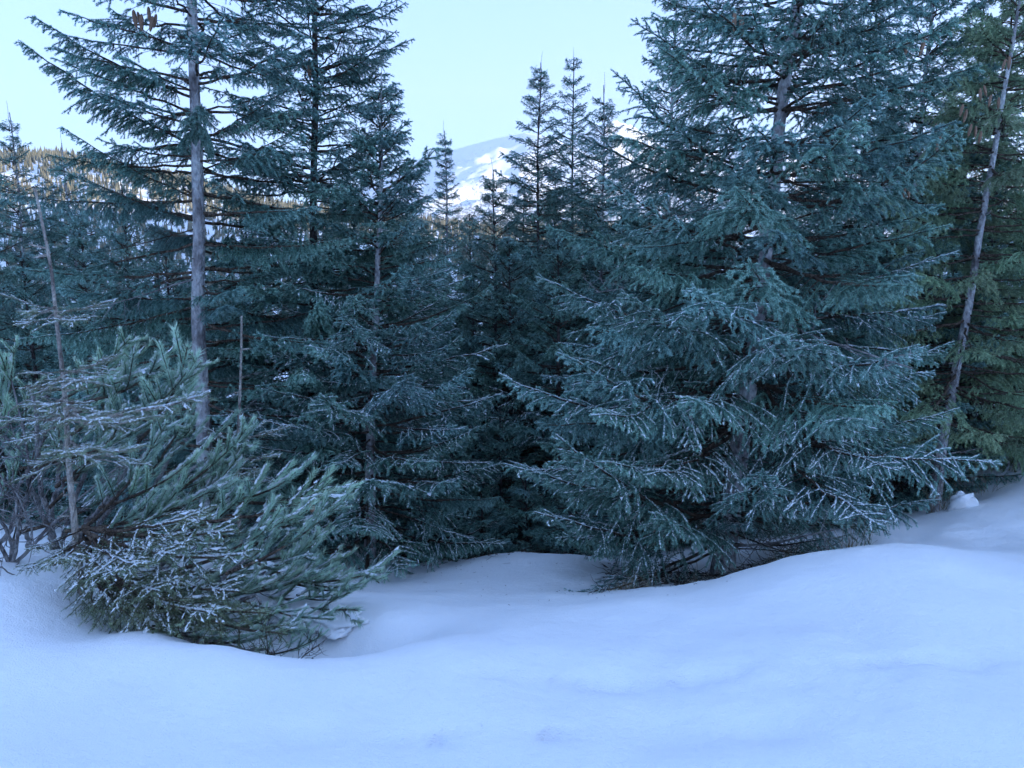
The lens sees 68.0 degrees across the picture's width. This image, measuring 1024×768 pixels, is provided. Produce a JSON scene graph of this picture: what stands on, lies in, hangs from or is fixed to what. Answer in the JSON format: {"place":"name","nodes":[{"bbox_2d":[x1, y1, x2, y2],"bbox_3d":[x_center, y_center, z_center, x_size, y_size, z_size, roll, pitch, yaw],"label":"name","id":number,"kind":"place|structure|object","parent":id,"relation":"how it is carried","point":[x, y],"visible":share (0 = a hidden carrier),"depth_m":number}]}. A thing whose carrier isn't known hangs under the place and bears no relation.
{"place":"outdoors","nodes":[
{"label":"outdoors","id":0,"kind":"place"},
{"bbox_2d":[0,154,908,349],"bbox_3d":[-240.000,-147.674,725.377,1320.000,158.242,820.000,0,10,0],"label":"hill","id":1,"kind":"structure","parent":0,"point":[9,172],"depth_m":578.88},
{"bbox_2d":[0,143,685,355],"bbox_3d":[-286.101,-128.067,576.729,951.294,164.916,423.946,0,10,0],"label":"wood","id":2,"kind":"object","parent":1,"relation":"on","point":[33,156],"visible":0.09,"depth_m":604.67},
{"bbox_2d":[0,247,1023,767],"bbox_3d":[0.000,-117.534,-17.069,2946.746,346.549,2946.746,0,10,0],"label":"ground","id":3,"kind":"structure","parent":0,"point":[902,647],"depth_m":3.02},
{"bbox_2d":[0,283,20,460],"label":"spruce tree","id":4,"kind":"object","parent":3,"relation":"on","point":[4,334],"visible":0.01,"depth_m":15.27},
{"bbox_2d":[0,229,50,384],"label":"spruce tree","id":5,"kind":"object","parent":3,"relation":"on","point":[7,244],"visible":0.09,"depth_m":16.97},
{"bbox_2d":[0,334,77,542],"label":"mountain pine","id":6,"kind":"object","parent":3,"relation":"on","point":[5,401],"visible":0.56,"depth_m":4.55},
{"bbox_2d":[0,200,102,522],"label":"spruce tree","id":7,"kind":"object","parent":3,"relation":"on","point":[13,280],"visible":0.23,"depth_m":9.05},
{"bbox_2d":[0,106,131,493],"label":"spruce tree","id":8,"kind":"object","parent":3,"relation":"on","point":[18,234],"visible":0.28,"depth_m":10.69},
{"bbox_2d":[0,237,139,526],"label":"spruce tree","id":9,"kind":"object","parent":3,"relation":"on","point":[3,320],"visible":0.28,"depth_m":8.93},
{"bbox_2d":[15,213,130,445],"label":"spruce tree","id":10,"kind":"object","parent":3,"relation":"on","point":[63,228],"visible":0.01,"depth_m":14.50},
{"bbox_2d":[0,370,148,575],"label":"bare shrub","id":11,"kind":"object","parent":3,"relation":"on","point":[21,516],"visible":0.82,"depth_m":4.02},
{"bbox_2d":[2,213,149,485],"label":"spruce tree","id":12,"kind":"object","parent":3,"relation":"on","point":[33,250],"visible":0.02,"depth_m":11.70},
{"bbox_2d":[4,135,169,489],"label":"spruce tree","id":13,"kind":"object","parent":3,"relation":"on","point":[52,174],"visible":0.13,"depth_m":11.16},
{"bbox_2d":[1,214,174,525],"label":"spruce tree","id":14,"kind":"object","parent":3,"relation":"on","point":[76,241],"visible":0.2,"depth_m":8.99},
{"bbox_2d":[103,232,156,388],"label":"spruce tree","id":15,"kind":"object","parent":3,"relation":"on","point":[119,234],"depth_m":17.41},
{"bbox_2d":[23,182,244,535],"bbox_3d":[-4.252,-0.206,8.663,2.407,4.345,2.356,0,10,0],"label":"spruce tree","id":16,"kind":"object","parent":3,"relation":"on","point":[125,235],"visible":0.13,"depth_m":8.38},
{"bbox_2d":[19,322,262,565],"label":"mountain pine","id":17,"kind":"object","parent":3,"relation":"on","point":[125,376],"visible":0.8,"depth_m":4.15},
{"bbox_2d":[0,188,293,652],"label":"young spruce","id":18,"kind":"object","parent":3,"relation":"on","point":[106,580],"visible":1,"depth_m":3.46},
{"bbox_2d":[88,226,226,495],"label":"spruce tree","id":19,"kind":"object","parent":3,"relation":"on","point":[152,270],"visible":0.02,"depth_m":11.94},
{"bbox_2d":[157,597,196,618],"bbox_3d":[-1.741,1.164,3.969,0.297,0.080,0.245,0,10,0],"label":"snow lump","id":20,"kind":"object","parent":3,"relation":"on","point":[169,616],"visible":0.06,"depth_m":3.87},
{"bbox_2d":[79,238,287,542],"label":"spruce tree","id":21,"kind":"object","parent":3,"relation":"on","point":[152,263],"visible":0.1,"depth_m":8.09},
{"bbox_2d":[0,0,371,549],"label":"spruce tree","id":22,"kind":"object","parent":3,"relation":"on","point":[192,142],"visible":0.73,"depth_m":6.25},
{"bbox_2d":[181,563,240,593],"bbox_3d":[-1.710,1.119,4.367,0.348,0.114,0.276,0,10,0],"label":"snow lump","id":23,"kind":"object","parent":3,"relation":"on","point":[205,577],"visible":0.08,"depth_m":4.32},
{"bbox_2d":[165,236,269,471],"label":"spruce tree","id":24,"kind":"object","parent":3,"relation":"on","point":[213,278],"visible":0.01,"depth_m":15.38},
{"bbox_2d":[193,228,273,463],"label":"spruce tree","id":25,"kind":"object","parent":3,"relation":"on","point":[226,231],"visible":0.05,"depth_m":17.92},
{"bbox_2d":[145,594,339,654],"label":"mountain pine","id":26,"kind":"object","parent":3,"relation":"on","point":[295,618],"visible":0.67,"depth_m":3.71},
{"bbox_2d":[217,589,279,620],"bbox_3d":[-1.487,1.209,4.220,0.406,0.121,0.337,0,10,0],"label":"snow lump","id":27,"kind":"object","parent":3,"relation":"on","point":[265,600],"visible":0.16,"depth_m":4.16},
{"bbox_2d":[201,316,296,549],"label":"young spruce","id":28,"kind":"object","parent":3,"relation":"on","point":[259,435],"visible":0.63,"depth_m":4.75},
{"bbox_2d":[109,452,402,635],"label":"mountain pine","id":29,"kind":"object","parent":3,"relation":"on","point":[289,579],"visible":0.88,"depth_m":4.08},
{"bbox_2d":[154,199,360,546],"bbox_3d":[-2.822,0.043,8.512,2.547,4.129,2.692,0,10,0],"label":"spruce tree","id":30,"kind":"object","parent":3,"relation":"on","point":[218,356],"visible":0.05,"depth_m":8.29},
{"bbox_2d":[231,599,330,658],"bbox_3d":[-1.095,1.232,3.522,0.625,0.494,0.350,0,10,0],"label":"bare shrub","id":31,"kind":"object","parent":3,"relation":"on","point":[273,652],"visible":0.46,"depth_m":3.60},
{"bbox_2d":[226,224,351,502],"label":"spruce tree","id":32,"kind":"object","parent":3,"relation":"on","point":[270,313],"visible":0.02,"depth_m":12.27},
{"bbox_2d":[269,600,323,628],"bbox_3d":[-1.157,1.260,4.129,0.334,0.096,0.307,0,10,0],"label":"snow lump","id":33,"kind":"object","parent":3,"relation":"on","point":[296,605],"visible":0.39,"depth_m":4.11},
{"bbox_2d":[151,0,457,558],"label":"spruce tree","id":34,"kind":"object","parent":3,"relation":"on","point":[354,72],"visible":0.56,"depth_m":6.88},
{"bbox_2d":[307,608,368,639],"bbox_3d":[-0.943,1.276,4.077,0.373,0.091,0.301,0,10,0],"label":"snow lump","id":35,"kind":"object","parent":3,"relation":"on","point":[340,626],"visible":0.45,"depth_m":4.00},
{"bbox_2d":[293,233,404,461],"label":"spruce tree","id":36,"kind":"object","parent":3,"relation":"on","point":[326,308],"visible":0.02,"depth_m":15.02},
{"bbox_2d":[261,183,443,550],"bbox_3d":[-1.900,-0.157,9.061,2.581,4.826,2.463,0,10,0],"label":"spruce tree","id":37,"kind":"object","parent":3,"relation":"on","point":[380,321],"visible":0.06,"depth_m":8.97},
{"bbox_2d":[217,55,509,583],"bbox_3d":[-1.312,-0.397,6.589,2.611,4.811,3.268,0,10,0],"label":"spruce tree","id":38,"kind":"object","parent":3,"relation":"on","point":[412,397],"visible":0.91,"depth_m":6.61},
{"bbox_2d":[326,219,437,479],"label":"spruce tree","id":39,"kind":"object","parent":3,"relation":"on","point":[380,318],"visible":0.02,"depth_m":12.84},
{"bbox_2d":[323,184,502,540],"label":"spruce tree","id":40,"kind":"object","parent":3,"relation":"on","point":[419,232],"visible":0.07,"depth_m":9.49},
{"bbox_2d":[376,480,482,562],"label":"spruce sapling","id":41,"kind":"object","parent":3,"relation":"on","point":[436,504],"visible":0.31,"depth_m":7.56},
{"bbox_2d":[380,215,478,520],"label":"spruce tree","id":42,"kind":"object","parent":3,"relation":"on","point":[426,224],"visible":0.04,"depth_m":11.30},
{"bbox_2d":[399,120,484,473],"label":"spruce tree","id":43,"kind":"object","parent":3,"relation":"on","point":[444,171],"visible":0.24,"depth_m":11.66},
{"bbox_2d":[402,254,482,470],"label":"spruce tree","id":44,"kind":"object","parent":3,"relation":"on","point":[438,256],"visible":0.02,"depth_m":14.84},
{"bbox_2d":[399,440,515,558],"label":"spruce sapling","id":45,"kind":"object","parent":3,"relation":"on","point":[465,458],"visible":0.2,"depth_m":8.48},
{"bbox_2d":[433,204,499,505],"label":"spruce tree","id":46,"kind":"object","parent":3,"relation":"on","point":[472,230],"visible":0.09,"depth_m":12.24},
{"bbox_2d":[415,255,538,516],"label":"spruce tree","id":47,"kind":"object","parent":3,"relation":"on","point":[472,294],"visible":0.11,"depth_m":9.89},
{"bbox_2d":[437,486,517,558],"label":"spruce sapling","id":48,"kind":"object","parent":3,"relation":"on","point":[478,523],"visible":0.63,"depth_m":7.60},
{"bbox_2d":[404,542,584,565],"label":"twig litter","id":49,"kind":"object","parent":3,"relation":"on","point":[473,556],"visible":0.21,"depth_m":7.21},
{"bbox_2d":[393,160,602,546],"bbox_3d":[-0.232,-0.194,9.611,3.102,5.196,3.071,0,10,0],"label":"spruce tree","id":50,"kind":"object","parent":3,"relation":"on","point":[485,197],"visible":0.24,"depth_m":9.34},
{"bbox_2d":[447,413,563,555],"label":"spruce sapling","id":51,"kind":"object","parent":3,"relation":"on","point":[498,436],"visible":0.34,"depth_m":8.61},
{"bbox_2d":[433,222,580,551],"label":"spruce tree","id":52,"kind":"object","parent":3,"relation":"on","point":[535,414],"visible":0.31,"depth_m":9.05},
{"bbox_2d":[475,472,564,553],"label":"spruce sapling","id":53,"kind":"object","parent":3,"relation":"on","point":[526,511],"visible":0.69,"depth_m":7.87},
{"bbox_2d":[466,176,586,445],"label":"spruce tree","id":54,"kind":"object","parent":3,"relation":"on","point":[523,192],"visible":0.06,"depth_m":11.66},
{"bbox_2d":[490,261,563,414],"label":"spruce tree","id":55,"kind":"object","parent":3,"relation":"on","point":[524,322],"depth_m":12.38},
{"bbox_2d":[450,52,636,523],"bbox_3d":[0.346,-0.948,10.515,3.011,6.916,3.090,0,10,0],"label":"spruce tree","id":56,"kind":"object","parent":3,"relation":"on","point":[538,216],"visible":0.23,"depth_m":10.07},
{"bbox_2d":[500,173,597,400],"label":"spruce tree","id":57,"kind":"object","parent":3,"relation":"on","point":[540,223],"visible":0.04,"depth_m":12.63},
{"bbox_2d":[461,216,650,554],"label":"spruce tree","id":58,"kind":"object","parent":3,"relation":"on","point":[558,366],"visible":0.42,"depth_m":8.55},
{"bbox_2d":[510,47,633,466],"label":"spruce tree","id":59,"kind":"object","parent":3,"relation":"on","point":[578,110],"visible":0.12,"depth_m":10.99},
{"bbox_2d":[521,461,624,557],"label":"spruce sapling","id":60,"kind":"object","parent":3,"relation":"on","point":[549,534],"visible":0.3,"depth_m":7.60},
{"bbox_2d":[517,170,634,413],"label":"spruce tree","id":61,"kind":"object","parent":3,"relation":"on","point":[582,247],"visible":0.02,"depth_m":12.17},
{"bbox_2d":[514,72,691,534],"bbox_3d":[1.096,-0.751,10.023,2.853,6.374,3.084,0,10,0],"label":"spruce tree","id":62,"kind":"object","parent":3,"relation":"on","point":[579,200],"visible":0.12,"depth_m":9.63},
{"bbox_2d":[540,147,707,546],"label":"spruce tree","id":63,"kind":"object","parent":3,"relation":"on","point":[604,225],"visible":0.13,"depth_m":9.18},
{"bbox_2d":[608,571,656,590],"bbox_3d":[0.834,1.356,5.250,0.359,0.171,0.319,0,10,0],"label":"dry grass tuft","id":64,"kind":"object","parent":3,"relation":"on","point":[630,582],"visible":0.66,"depth_m":5.24},
{"bbox_2d":[456,549,823,604],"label":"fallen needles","id":65,"kind":"object","parent":3,"relation":"on","point":[609,591],"visible":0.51,"depth_m":5.07},
{"bbox_2d":[610,197,678,485],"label":"spruce tree","id":66,"kind":"object","parent":3,"relation":"on","point":[648,254],"depth_m":12.15},
{"bbox_2d":[560,0,745,550],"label":"spruce tree","id":67,"kind":"object","parent":3,"relation":"on","point":[690,203],"visible":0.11,"depth_m":8.79},
{"bbox_2d":[664,568,718,582],"bbox_3d":[1.377,1.480,5.725,0.459,0.156,0.235,0,10,0],"label":"dry grass tuft","id":68,"kind":"object","parent":3,"relation":"on","point":[694,577],"visible":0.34,"depth_m":5.77},
{"bbox_2d":[657,164,727,409],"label":"spruce tree","id":69,"kind":"object","parent":3,"relation":"on","point":[682,220],"depth_m":15.23},
{"bbox_2d":[631,101,756,522],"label":"spruce tree","id":70,"kind":"object","parent":3,"relation":"on","point":[691,167],"depth_m":10.09},
{"bbox_2d":[590,535,834,591],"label":"twig litter","id":71,"kind":"object","parent":3,"relation":"on","point":[708,575],"visible":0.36,"depth_m":6.03},
{"bbox_2d":[705,170,751,415],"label":"spruce tree","id":72,"kind":"object","parent":3,"relation":"on","point":[725,205],"visible":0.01,"depth_m":17.20},
{"bbox_2d":[684,161,811,475],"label":"spruce tree","id":73,"kind":"object","parent":3,"relation":"on","point":[755,244],"visible":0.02,"depth_m":12.27},
{"bbox_2d":[497,0,1002,592],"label":"spruce tree","id":74,"kind":"object","parent":3,"relation":"on","point":[661,414],"visible":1,"depth_m":5.41},
{"bbox_2d":[743,169,815,399],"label":"spruce tree","id":75,"kind":"object","parent":3,"relation":"on","point":[789,184],"visible":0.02,"depth_m":15.11},
{"bbox_2d":[693,251,866,539],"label":"spruce tree","id":76,"kind":"object","parent":3,"relation":"on","point":[797,483],"visible":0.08,"depth_m":8.82},
{"bbox_2d":[765,543,806,561],"bbox_3d":[2.033,1.270,5.630,0.354,0.203,0.296,0,10,0],"label":"dry grass tuft","id":77,"kind":"object","parent":3,"relation":"on","point":[785,553],"visible":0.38,"depth_m":5.62},
{"bbox_2d":[717,82,905,500],"bbox_3d":[3.942,-0.988,9.779,2.521,5.726,2.767,0,10,0],"label":"spruce tree","id":78,"kind":"object","parent":3,"relation":"on","point":[792,217],"visible":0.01,"depth_m":9.48},
{"bbox_2d":[792,491,887,548],"bbox_3d":[2.386,1.000,5.433,0.629,0.552,0.379,0,10,0],"label":"dry grass tuft","id":79,"kind":"object","parent":3,"relation":"on","point":[849,545],"visible":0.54,"depth_m":5.49},
{"bbox_2d":[744,258,952,529],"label":"spruce tree","id":80,"kind":"object","parent":3,"relation":"on","point":[871,494],"visible":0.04,"depth_m":8.70},
{"bbox_2d":[750,0,982,515],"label":"spruce tree","id":81,"kind":"object","parent":3,"relation":"on","point":[814,221],"visible":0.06,"depth_m":9.03},
{"bbox_2d":[822,192,935,341],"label":"spruce tree","id":82,"kind":"object","parent":3,"relation":"on","point":[871,232],"visible":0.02,"depth_m":12.96},
{"bbox_2d":[800,183,973,488],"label":"spruce tree","id":83,"kind":"object","parent":3,"relation":"on","point":[932,268],"visible":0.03,"depth_m":9.23},
{"bbox_2d":[779,0,1023,517],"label":"spruce tree","id":84,"kind":"object","parent":3,"relation":"on","point":[923,100],"visible":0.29,"depth_m":8.07},
{"bbox_2d":[814,0,1023,513],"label":"spruce tree","id":85,"kind":"object","parent":3,"relation":"on","point":[994,32],"visible":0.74,"depth_m":7.42},
{"bbox_2d":[858,0,1023,454],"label":"spruce tree","id":86,"kind":"object","parent":3,"relation":"on","point":[984,4],"visible":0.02,"depth_m":9.26},
{"bbox_2d":[920,472,975,512],"bbox_3d":[4.218,1.066,7.483,0.702,0.465,0.520,0,10,0],"label":"dry grass tuft","id":87,"kind":"object","parent":3,"relation":"on","point":[942,508],"visible":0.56,"depth_m":7.52},
{"bbox_2d":[890,1,1023,475],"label":"spruce tree","id":88,"kind":"object","parent":3,"relation":"on","point":[970,416],"visible":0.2,"depth_m":8.40},
{"bbox_2d":[947,491,978,510],"bbox_3d":[4.272,1.151,7.198,0.257,0.284,0.203,0,10,0],"label":"snow lump","id":89,"kind":"object","parent":3,"relation":"on","point":[960,500],"visible":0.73,"depth_m":7.13},
{"bbox_2d":[917,172,1023,356],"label":"spruce tree","id":90,"kind":"object","parent":3,"relation":"on","point":[964,275],"visible":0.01,"depth_m":11.98},
{"bbox_2d":[935,164,1023,472],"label":"spruce tree","id":91,"kind":"object","parent":3,"relation":"on","point":[1018,247],"visible":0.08,"depth_m":8.51},
{"bbox_2d":[939,300,1023,444],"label":"spruce tree","id":92,"kind":"object","parent":3,"relation":"on","point":[1020,357],"visible":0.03,"depth_m":9.08},
{"bbox_2d":[960,453,1015,494],"bbox_3d":[4.934,0.920,7.923,0.582,0.502,0.262,0,10,0],"label":"dry grass tuft","id":93,"kind":"object","parent":3,"relation":"on","point":[984,482],"visible":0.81,"depth_m":7.93},
{"bbox_2d":[0,0,1023,203],"label":"sky","id":94,"kind":"structure","parent":0,"point":[467,65]},
{"bbox_2d":[318,133,902,230],"bbox_3d":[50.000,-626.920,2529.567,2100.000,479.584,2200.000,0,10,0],"label":"mountain","id":95,"kind":"structure","parent":0,"point":[473,163],"depth_m":2510.78},
{"bbox_2d":[569,119,1023,220],"bbox_3d":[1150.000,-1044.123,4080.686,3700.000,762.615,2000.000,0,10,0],"label":"mountain","id":96,"kind":"structure","parent":0,"point":[623,131],"depth_m":4048.50}
]}

